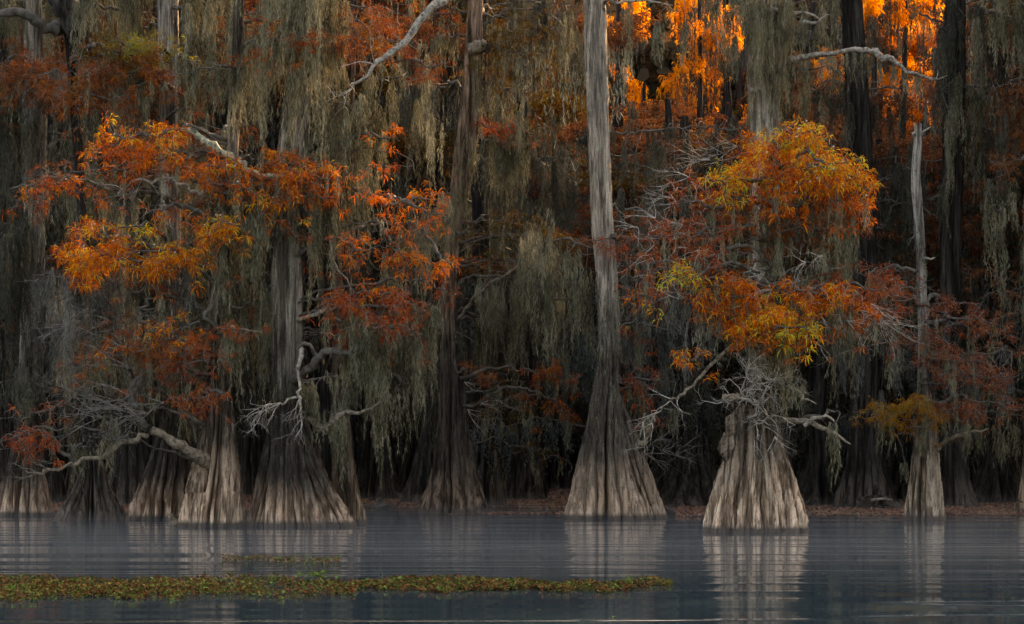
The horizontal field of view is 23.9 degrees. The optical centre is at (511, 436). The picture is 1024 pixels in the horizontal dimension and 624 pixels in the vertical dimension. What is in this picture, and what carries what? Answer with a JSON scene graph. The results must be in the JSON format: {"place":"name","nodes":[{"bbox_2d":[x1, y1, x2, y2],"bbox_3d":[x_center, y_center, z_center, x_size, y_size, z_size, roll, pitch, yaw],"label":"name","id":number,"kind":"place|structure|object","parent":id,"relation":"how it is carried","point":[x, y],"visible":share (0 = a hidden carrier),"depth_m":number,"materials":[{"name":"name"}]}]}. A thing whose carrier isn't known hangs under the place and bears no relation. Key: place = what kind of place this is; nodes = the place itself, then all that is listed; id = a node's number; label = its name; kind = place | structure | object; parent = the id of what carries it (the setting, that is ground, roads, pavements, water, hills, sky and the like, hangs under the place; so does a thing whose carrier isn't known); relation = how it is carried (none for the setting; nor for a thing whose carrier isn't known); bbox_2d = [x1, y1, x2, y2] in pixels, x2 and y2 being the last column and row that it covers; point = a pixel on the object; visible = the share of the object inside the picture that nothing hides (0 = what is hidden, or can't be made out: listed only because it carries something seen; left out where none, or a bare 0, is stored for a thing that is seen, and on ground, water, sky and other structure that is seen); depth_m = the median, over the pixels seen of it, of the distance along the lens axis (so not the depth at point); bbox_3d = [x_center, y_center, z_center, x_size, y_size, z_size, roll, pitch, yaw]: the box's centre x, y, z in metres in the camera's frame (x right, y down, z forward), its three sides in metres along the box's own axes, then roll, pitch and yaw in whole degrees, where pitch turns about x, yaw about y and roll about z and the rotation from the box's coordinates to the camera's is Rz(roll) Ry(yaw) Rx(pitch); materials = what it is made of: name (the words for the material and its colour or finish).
{"place":"outdoors","nodes":[
{"label":"outdoors","id":0,"kind":"place"},
{"bbox_2d":[0,504,1023,623],"bbox_3d":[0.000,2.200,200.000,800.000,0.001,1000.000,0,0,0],"label":"water","id":1,"kind":"structure","parent":0,"point":[965,569],"depth_m":40.63,"materials":[{"name":"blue liquid"}]},
{"bbox_2d":[0,0,120,483],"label":"cypress tree","id":2,"kind":"object","parent":1,"relation":"on","point":[3,453],"visible":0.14,"depth_m":69.36,"materials":[{"name":"brown plant"}]},
{"bbox_2d":[0,0,122,515],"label":"cypress tree","id":3,"kind":"object","parent":1,"relation":"on","point":[15,500],"visible":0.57,"depth_m":66.63,"materials":[{"name":"grey plant"}]},
{"bbox_2d":[0,0,205,520],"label":"cypress tree","id":4,"kind":"object","parent":1,"relation":"on","point":[95,499],"visible":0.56,"depth_m":63.96,"materials":[{"name":"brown plant"}]},
{"bbox_2d":[68,0,280,519],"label":"cypress tree","id":5,"kind":"object","parent":1,"relation":"on","point":[159,494],"visible":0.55,"depth_m":63.83,"materials":[{"name":"grey plant"}]},
{"bbox_2d":[0,0,364,526],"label":"cypress tree","id":6,"kind":"object","parent":1,"relation":"on","point":[213,496],"visible":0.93,"depth_m":58.67,"materials":[{"name":"orange plant"}]},
{"bbox_2d":[221,553,341,563],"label":"floating plants","id":7,"kind":"object","parent":1,"relation":"on","point":[268,557],"visible":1,"depth_m":42.76,"materials":[{"name":"green plant"}]},
{"bbox_2d":[0,572,672,601],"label":"floating plants","id":8,"kind":"object","parent":1,"relation":"on","point":[85,586],"visible":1,"depth_m":34.91,"materials":[{"name":"green plant"}]},
{"bbox_2d":[217,0,469,526],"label":"cypress tree","id":9,"kind":"object","parent":1,"relation":"on","point":[294,486],"visible":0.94,"depth_m":59.43,"materials":[{"name":"grey plant"}]},
{"bbox_2d":[361,0,590,513],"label":"cypress tree","id":10,"kind":"object","parent":1,"relation":"on","point":[454,485],"visible":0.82,"depth_m":69.40,"materials":[{"name":"grey plant"}]},
{"bbox_2d":[106,0,1019,472],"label":"woods","id":11,"kind":"object","parent":1,"relation":"on","point":[650,68],"visible":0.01,"depth_m":143.67,"materials":[{"name":"orange plant"}]},
{"bbox_2d":[443,113,730,479],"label":"cypress tree","id":12,"kind":"object","parent":1,"relation":"on","point":[580,353],"visible":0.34,"depth_m":75.25,"materials":[{"name":"plant"}]},
{"bbox_2d":[516,0,754,519],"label":"cypress tree","id":13,"kind":"object","parent":1,"relation":"on","point":[612,480],"visible":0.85,"depth_m":64.89,"materials":[{"name":"grey plant"}]},
{"bbox_2d":[600,113,938,532],"bbox_3d":[5.828,-2.610,56.022,7.980,9.860,4.436,0,0,0],"label":"cypress tree","id":14,"kind":"object","parent":1,"relation":"on","point":[755,489],"visible":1,"depth_m":55.61,"materials":[{"name":"orange plant"}]},
{"bbox_2d":[829,123,1023,519],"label":"cypress tree","id":15,"kind":"object","parent":1,"relation":"on","point":[924,499],"visible":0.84,"depth_m":63.71,"materials":[{"name":"brown plant"}]},
{"bbox_2d":[52,488,1023,516],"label":"mud bank","id":16,"kind":"structure","parent":0,"point":[672,508],"depth_m":74.61,"materials":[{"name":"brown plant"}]},
{"bbox_2d":[5,32,75,402],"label":"cypress tree","id":17,"kind":"object","parent":16,"relation":"on","point":[48,234],"visible":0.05,"depth_m":79.15,"materials":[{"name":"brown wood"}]},
{"bbox_2d":[5,1,112,460],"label":"cypress tree","id":18,"kind":"object","parent":16,"relation":"on","point":[10,429],"visible":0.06,"depth_m":81.98,"materials":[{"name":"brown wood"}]},
{"bbox_2d":[4,3,120,502],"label":"cypress tree","id":19,"kind":"object","parent":16,"relation":"on","point":[57,491],"visible":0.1,"depth_m":78.74,"materials":[{"name":"plant"}]},
{"bbox_2d":[54,114,77,452],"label":"cypress tree","id":20,"kind":"object","parent":16,"relation":"on","point":[63,402],"depth_m":97.37,"materials":[{"name":"grey plant"}]},
{"bbox_2d":[20,18,113,482],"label":"cypress tree","id":21,"kind":"object","parent":16,"relation":"on","point":[61,458],"visible":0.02,"depth_m":92.07,"materials":[{"name":"brown plant"}]},
{"bbox_2d":[18,0,160,497],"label":"cypress tree","id":22,"kind":"object","parent":16,"relation":"on","point":[68,480],"visible":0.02,"depth_m":84.61,"materials":[{"name":"brown plant"}]},
{"bbox_2d":[23,0,197,416],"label":"cypress tree","id":23,"kind":"object","parent":16,"relation":"on","point":[98,170],"depth_m":92.35,"materials":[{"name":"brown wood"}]},
{"bbox_2d":[19,0,261,505],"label":"cypress tree","id":24,"kind":"object","parent":16,"relation":"on","point":[128,467],"visible":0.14,"depth_m":76.59,"materials":[{"name":"brown plant"}]},
{"bbox_2d":[59,8,238,456],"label":"cypress tree","id":25,"kind":"object","parent":16,"relation":"on","point":[150,439],"visible":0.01,"depth_m":99.00,"materials":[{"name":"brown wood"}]},
{"bbox_2d":[71,0,270,462],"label":"cypress tree","id":26,"kind":"object","parent":16,"relation":"on","point":[193,386],"visible":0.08,"depth_m":77.45,"materials":[{"name":"plant"}]},
{"bbox_2d":[71,0,304,442],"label":"cypress tree","id":27,"kind":"object","parent":16,"relation":"on","point":[241,152],"visible":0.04,"depth_m":82.48,"materials":[{"name":"plant"}]},
{"bbox_2d":[95,0,303,421],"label":"cypress tree","id":28,"kind":"object","parent":16,"relation":"on","point":[221,127],"visible":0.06,"depth_m":91.00,"materials":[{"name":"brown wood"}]},
{"bbox_2d":[122,32,276,443],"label":"cypress tree","id":29,"kind":"object","parent":16,"relation":"on","point":[237,415],"visible":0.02,"depth_m":105.93,"materials":[{"name":"grey plant"}]},
{"bbox_2d":[180,13,356,463],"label":"cypress tree","id":30,"kind":"object","parent":16,"relation":"on","point":[241,442],"visible":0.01,"depth_m":101.22,"materials":[{"name":"plant"}]},
{"bbox_2d":[179,8,394,494],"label":"cypress tree","id":31,"kind":"object","parent":16,"relation":"on","point":[251,457],"visible":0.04,"depth_m":89.40,"materials":[{"name":"brown plant"}]},
{"bbox_2d":[198,0,424,484],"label":"cypress tree","id":32,"kind":"object","parent":16,"relation":"on","point":[324,407],"visible":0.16,"depth_m":79.84,"materials":[{"name":"brown plant"}]},
{"bbox_2d":[226,77,414,445],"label":"cypress tree","id":33,"kind":"object","parent":16,"relation":"on","point":[354,408],"depth_m":101.70,"materials":[{"name":"plant"}]},
{"bbox_2d":[220,0,442,455],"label":"cypress tree","id":34,"kind":"object","parent":16,"relation":"on","point":[310,323],"visible":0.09,"depth_m":83.92,"materials":[{"name":"plant"}]},
{"bbox_2d":[242,16,421,464],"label":"cypress tree","id":35,"kind":"object","parent":16,"relation":"on","point":[357,79],"visible":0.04,"depth_m":92.06,"materials":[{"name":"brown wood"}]},
{"bbox_2d":[320,1,418,467],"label":"cypress tree","id":36,"kind":"object","parent":16,"relation":"on","point":[356,444],"depth_m":118.64,"materials":[{"name":"plant"}]},
{"bbox_2d":[322,0,466,480],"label":"cypress tree","id":37,"kind":"object","parent":16,"relation":"on","point":[396,460],"visible":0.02,"depth_m":97.06,"materials":[{"name":"plant"}]},
{"bbox_2d":[304,0,489,499],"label":"cypress tree","id":38,"kind":"object","parent":16,"relation":"on","point":[368,476],"visible":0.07,"depth_m":83.82,"materials":[{"name":"brown plant"}]},
{"bbox_2d":[398,206,414,456],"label":"cypress tree","id":39,"kind":"object","parent":16,"relation":"on","point":[405,443],"visible":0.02,"depth_m":116.94,"materials":[{"name":"plant"}]},
{"bbox_2d":[337,0,539,492],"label":"cypress tree","id":40,"kind":"object","parent":16,"relation":"on","point":[407,465],"visible":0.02,"depth_m":91.98,"materials":[{"name":"grey plant"}]},
{"bbox_2d":[351,0,561,503],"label":"cypress tree","id":41,"kind":"object","parent":16,"relation":"on","point":[416,485],"visible":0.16,"depth_m":78.77,"materials":[{"name":"brown plant"}]},
{"bbox_2d":[386,0,570,438],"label":"cypress tree","id":42,"kind":"object","parent":16,"relation":"on","point":[447,177],"visible":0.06,"depth_m":85.98,"materials":[{"name":"grey plant"}]},
{"bbox_2d":[375,0,582,505],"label":"cypress tree","id":43,"kind":"object","parent":16,"relation":"on","point":[495,495],"visible":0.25,"depth_m":76.38,"materials":[{"name":"brown plant"}]},
{"bbox_2d":[409,9,575,452],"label":"cypress tree","id":44,"kind":"object","parent":16,"relation":"on","point":[556,59],"visible":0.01,"depth_m":102.17,"materials":[{"name":"plant"}]},
{"bbox_2d":[443,0,585,424],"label":"cypress tree","id":45,"kind":"object","parent":16,"relation":"on","point":[552,109],"visible":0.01,"depth_m":105.08,"materials":[{"name":"brown plant"}]},
{"bbox_2d":[415,0,623,493],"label":"cypress tree","id":46,"kind":"object","parent":16,"relation":"on","point":[538,105],"visible":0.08,"depth_m":90.28,"materials":[{"name":"brown plant"}]},
{"bbox_2d":[376,0,663,499],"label":"cypress tree","id":47,"kind":"object","parent":16,"relation":"on","point":[520,484],"visible":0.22,"depth_m":83.30,"materials":[{"name":"brown plant"}]},
{"bbox_2d":[58,0,1022,473],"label":"trunks","id":48,"kind":"object","parent":16,"relation":"on","point":[742,54],"visible":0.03,"depth_m":139.08,"materials":[{"name":"plant"}]},
{"bbox_2d":[490,32,612,444],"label":"cypress tree","id":49,"kind":"object","parent":16,"relation":"on","point":[563,80],"visible":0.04,"depth_m":114.41,"materials":[{"name":"brown plant"}]},
{"bbox_2d":[496,98,633,488],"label":"cypress tree","id":50,"kind":"object","parent":16,"relation":"on","point":[554,481],"visible":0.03,"depth_m":101.11,"materials":[{"name":"plant"}]},
{"bbox_2d":[558,113,661,446],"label":"cypress tree","id":51,"kind":"object","parent":16,"relation":"on","point":[584,168],"visible":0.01,"depth_m":104.64,"materials":[{"name":"plant"}]},
{"bbox_2d":[568,44,659,382],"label":"cypress tree","id":52,"kind":"object","parent":16,"relation":"on","point":[610,94],"depth_m":134.10,"materials":[{"name":"brown plant"}]},
{"bbox_2d":[556,83,673,464],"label":"cypress tree","id":53,"kind":"object","parent":16,"relation":"on","point":[643,94],"visible":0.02,"depth_m":106.38,"materials":[{"name":"plant"}]},
{"bbox_2d":[580,0,651,390],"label":"cypress tree","id":54,"kind":"object","parent":16,"relation":"on","point":[615,72],"visible":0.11,"depth_m":124.94,"materials":[{"name":"orange plant"}]},
{"bbox_2d":[538,69,696,448],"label":"cypress tree","id":55,"kind":"object","parent":16,"relation":"on","point":[656,108],"visible":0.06,"depth_m":97.39,"materials":[{"name":"plant"}]},
{"bbox_2d":[533,116,715,466],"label":"cypress tree","id":56,"kind":"object","parent":16,"relation":"on","point":[615,125],"visible":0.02,"depth_m":91.48,"materials":[{"name":"plant"}]},
{"bbox_2d":[553,99,749,492],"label":"cypress tree","id":57,"kind":"object","parent":16,"relation":"on","point":[659,475],"visible":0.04,"depth_m":81.59,"materials":[{"name":"plant"}]},
{"bbox_2d":[579,114,738,467],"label":"cypress tree","id":58,"kind":"object","parent":16,"relation":"on","point":[581,434],"visible":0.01,"depth_m":100.19,"materials":[{"name":"plant"}]},
{"bbox_2d":[531,116,818,507],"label":"cypress tree","id":59,"kind":"object","parent":16,"relation":"on","point":[691,488],"visible":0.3,"depth_m":75.44,"materials":[{"name":"plant"}]},
{"bbox_2d":[630,41,731,260],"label":"cypress tree","id":60,"kind":"object","parent":16,"relation":"on","point":[687,79],"depth_m":134.38,"materials":[{"name":"orange plant"}]},
{"bbox_2d":[657,0,735,348],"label":"cypress tree","id":61,"kind":"object","parent":16,"relation":"on","point":[693,55],"visible":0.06,"depth_m":131.58,"materials":[{"name":"orange plant"}]},
{"bbox_2d":[656,0,739,363],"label":"cypress tree","id":62,"kind":"object","parent":16,"relation":"on","point":[679,19],"visible":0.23,"depth_m":123.66,"materials":[{"name":"orange plant"}]},
{"bbox_2d":[611,84,795,462],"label":"cypress tree","id":63,"kind":"object","parent":16,"relation":"on","point":[661,121],"visible":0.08,"depth_m":92.03,"materials":[{"name":"plant"}]},
{"bbox_2d":[676,0,748,138],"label":"cypress tree","id":64,"kind":"object","parent":16,"relation":"on","point":[713,92],"visible":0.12,"depth_m":126.98,"materials":[{"name":"orange plant"}]},
{"bbox_2d":[690,82,748,470],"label":"cypress tree","id":65,"kind":"object","parent":16,"relation":"on","point":[730,112],"visible":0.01,"depth_m":108.17,"materials":[{"name":"plant"}]},
{"bbox_2d":[676,57,784,380],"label":"cypress tree","id":66,"kind":"object","parent":16,"relation":"on","point":[739,112],"depth_m":133.17,"materials":[{"name":"brown plant"}]},
{"bbox_2d":[649,132,848,475],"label":"cypress tree","id":67,"kind":"object","parent":16,"relation":"on","point":[801,244],"visible":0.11,"depth_m":81.82,"materials":[{"name":"plant"}]},
{"bbox_2d":[677,129,885,470],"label":"cypress tree","id":68,"kind":"object","parent":16,"relation":"on","point":[714,392],"visible":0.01,"depth_m":92.67,"materials":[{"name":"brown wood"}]},
{"bbox_2d":[735,48,842,444],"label":"cypress tree","id":69,"kind":"object","parent":16,"relation":"on","point":[745,73],"visible":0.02,"depth_m":134.84,"materials":[{"name":"orange plant"}]},
{"bbox_2d":[715,66,875,443],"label":"cypress tree","id":70,"kind":"object","parent":16,"relation":"on","point":[787,137],"visible":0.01,"depth_m":97.93,"materials":[{"name":"plant"}]},
{"bbox_2d":[689,0,946,469],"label":"cypress tree","id":71,"kind":"object","parent":16,"relation":"on","point":[770,27],"visible":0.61,"depth_m":68.18,"materials":[{"name":"grey plant"}]},
{"bbox_2d":[702,80,937,478],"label":"cypress tree","id":72,"kind":"object","parent":16,"relation":"on","point":[838,125],"visible":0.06,"depth_m":83.97,"materials":[{"name":"plant"}]},
{"bbox_2d":[707,109,937,506],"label":"cypress tree","id":73,"kind":"object","parent":16,"relation":"on","point":[815,485],"visible":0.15,"depth_m":76.15,"materials":[{"name":"plant"}]},
{"bbox_2d":[792,154,896,477],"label":"cypress tree","id":74,"kind":"object","parent":16,"relation":"on","point":[839,471],"depth_m":99.39,"materials":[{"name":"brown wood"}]},
{"bbox_2d":[780,0,935,508],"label":"cypress tree","id":75,"kind":"object","parent":16,"relation":"on","point":[862,475],"visible":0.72,"depth_m":73.77,"materials":[{"name":"brown plant"}]},
{"bbox_2d":[811,0,938,393],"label":"cypress tree","id":76,"kind":"object","parent":16,"relation":"on","point":[884,8],"visible":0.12,"depth_m":124.27,"materials":[{"name":"orange plant"}]},
{"bbox_2d":[811,29,939,398],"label":"cypress tree","id":77,"kind":"object","parent":16,"relation":"on","point":[882,45],"visible":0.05,"depth_m":130.57,"materials":[{"name":"orange plant"}]},
{"bbox_2d":[858,494,901,509],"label":"fallen log","id":78,"kind":"object","parent":16,"relation":"on","point":[868,501],"visible":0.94,"depth_m":72.64,"materials":[{"name":"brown wood"}]},
{"bbox_2d":[781,95,983,502],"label":"cypress tree","id":79,"kind":"object","parent":16,"relation":"on","point":[843,431],"visible":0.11,"depth_m":79.61,"materials":[{"name":"plant"}]},
{"bbox_2d":[793,130,980,478],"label":"cypress tree","id":80,"kind":"object","parent":16,"relation":"on","point":[938,290],"visible":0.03,"depth_m":90.05,"materials":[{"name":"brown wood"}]},
{"bbox_2d":[863,1,935,131],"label":"cypress tree","id":81,"kind":"object","parent":16,"relation":"on","point":[886,81],"visible":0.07,"depth_m":130.99,"materials":[{"name":"orange plant"}]},
{"bbox_2d":[863,0,944,136],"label":"cypress tree","id":82,"kind":"object","parent":16,"relation":"on","point":[918,6],"visible":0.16,"depth_m":126.89,"materials":[{"name":"orange plant"}]},
{"bbox_2d":[868,2,942,277],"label":"cypress tree","id":83,"kind":"object","parent":16,"relation":"on","point":[918,54],"visible":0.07,"depth_m":131.60,"materials":[{"name":"orange plant"}]},
{"bbox_2d":[792,122,1023,499],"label":"cypress tree","id":84,"kind":"object","parent":16,"relation":"on","point":[902,488],"visible":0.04,"depth_m":83.45,"materials":[{"name":"plant"}]},
{"bbox_2d":[874,122,982,465],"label":"cypress tree","id":85,"kind":"object","parent":16,"relation":"on","point":[893,449],"visible":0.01,"depth_m":101.21,"materials":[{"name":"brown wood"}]},
{"bbox_2d":[846,91,1022,487],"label":"cypress tree","id":86,"kind":"object","parent":16,"relation":"on","point":[941,451],"visible":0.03,"depth_m":91.79,"materials":[{"name":"plant"}]},
{"bbox_2d":[875,0,1023,507],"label":"cypress tree","id":87,"kind":"object","parent":16,"relation":"on","point":[949,61],"visible":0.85,"depth_m":74.21,"materials":[{"name":"brown plant"}]},
{"bbox_2d":[886,97,1023,489],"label":"cypress tree","id":88,"kind":"object","parent":16,"relation":"on","point":[1003,362],"visible":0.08,"depth_m":83.21,"materials":[{"name":"grey plant"}]},
{"bbox_2d":[894,107,1018,481],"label":"cypress tree","id":89,"kind":"object","parent":16,"relation":"on","point":[975,467],"visible":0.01,"depth_m":105.19,"materials":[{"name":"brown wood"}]},
{"bbox_2d":[893,76,1023,487],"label":"cypress tree","id":90,"kind":"object","parent":16,"relation":"on","point":[1015,466],"visible":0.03,"depth_m":89.57,"materials":[{"name":"plant"}]},
{"bbox_2d":[894,108,1023,503],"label":"cypress tree","id":91,"kind":"object","parent":16,"relation":"on","point":[990,483],"visible":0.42,"depth_m":79.15,"materials":[{"name":"grey plant"}]},
{"bbox_2d":[903,0,1023,415],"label":"cypress tree","id":92,"kind":"object","parent":16,"relation":"on","point":[990,57],"visible":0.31,"depth_m":81.35,"materials":[{"name":"brown plant"}]},
{"bbox_2d":[911,0,1023,478],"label":"cypress tree","id":93,"kind":"object","parent":16,"relation":"on","point":[929,61],"visible":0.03,"depth_m":108.24,"materials":[{"name":"plant"}]},
{"bbox_2d":[920,0,1023,446],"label":"cypress tree","id":94,"kind":"object","parent":16,"relation":"on","point":[928,92],"visible":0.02,"depth_m":120.75,"materials":[{"name":"brown plant"}]},
{"bbox_2d":[922,0,1023,330],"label":"cypress tree","id":95,"kind":"object","parent":16,"relation":"on","point":[968,29],"visible":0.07,"depth_m":98.61,"materials":[{"name":"brown plant"}]},
{"bbox_2d":[932,92,1023,467],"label":"cypress tree","id":96,"kind":"object","parent":16,"relation":"on","point":[964,331],"depth_m":99.23,"materials":[{"name":"plant"}]},
{"bbox_2d":[967,0,1023,395],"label":"cypress tree","id":97,"kind":"object","parent":16,"relation":"on","point":[1015,320],"visible":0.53,"depth_m":73.37,"materials":[{"name":"brown plant"}]},
{"bbox_2d":[969,0,1023,511],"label":"cypress tree","id":98,"kind":"object","parent":16,"relation":"on","point":[1016,23],"visible":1,"depth_m":69.25,"materials":[{"name":"green plant"}]},
{"bbox_2d":[969,0,1023,354],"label":"cypress tree","id":99,"kind":"object","parent":16,"relation":"on","point":[1019,270],"visible":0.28,"depth_m":80.21,"materials":[{"name":"plant"}]},
{"bbox_2d":[1010,76,1023,456],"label":"cypress tree","id":100,"kind":"object","parent":16,"relation":"on","point":[1017,393],"visible":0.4,"depth_m":80.70,"materials":[{"name":"grey plant"}]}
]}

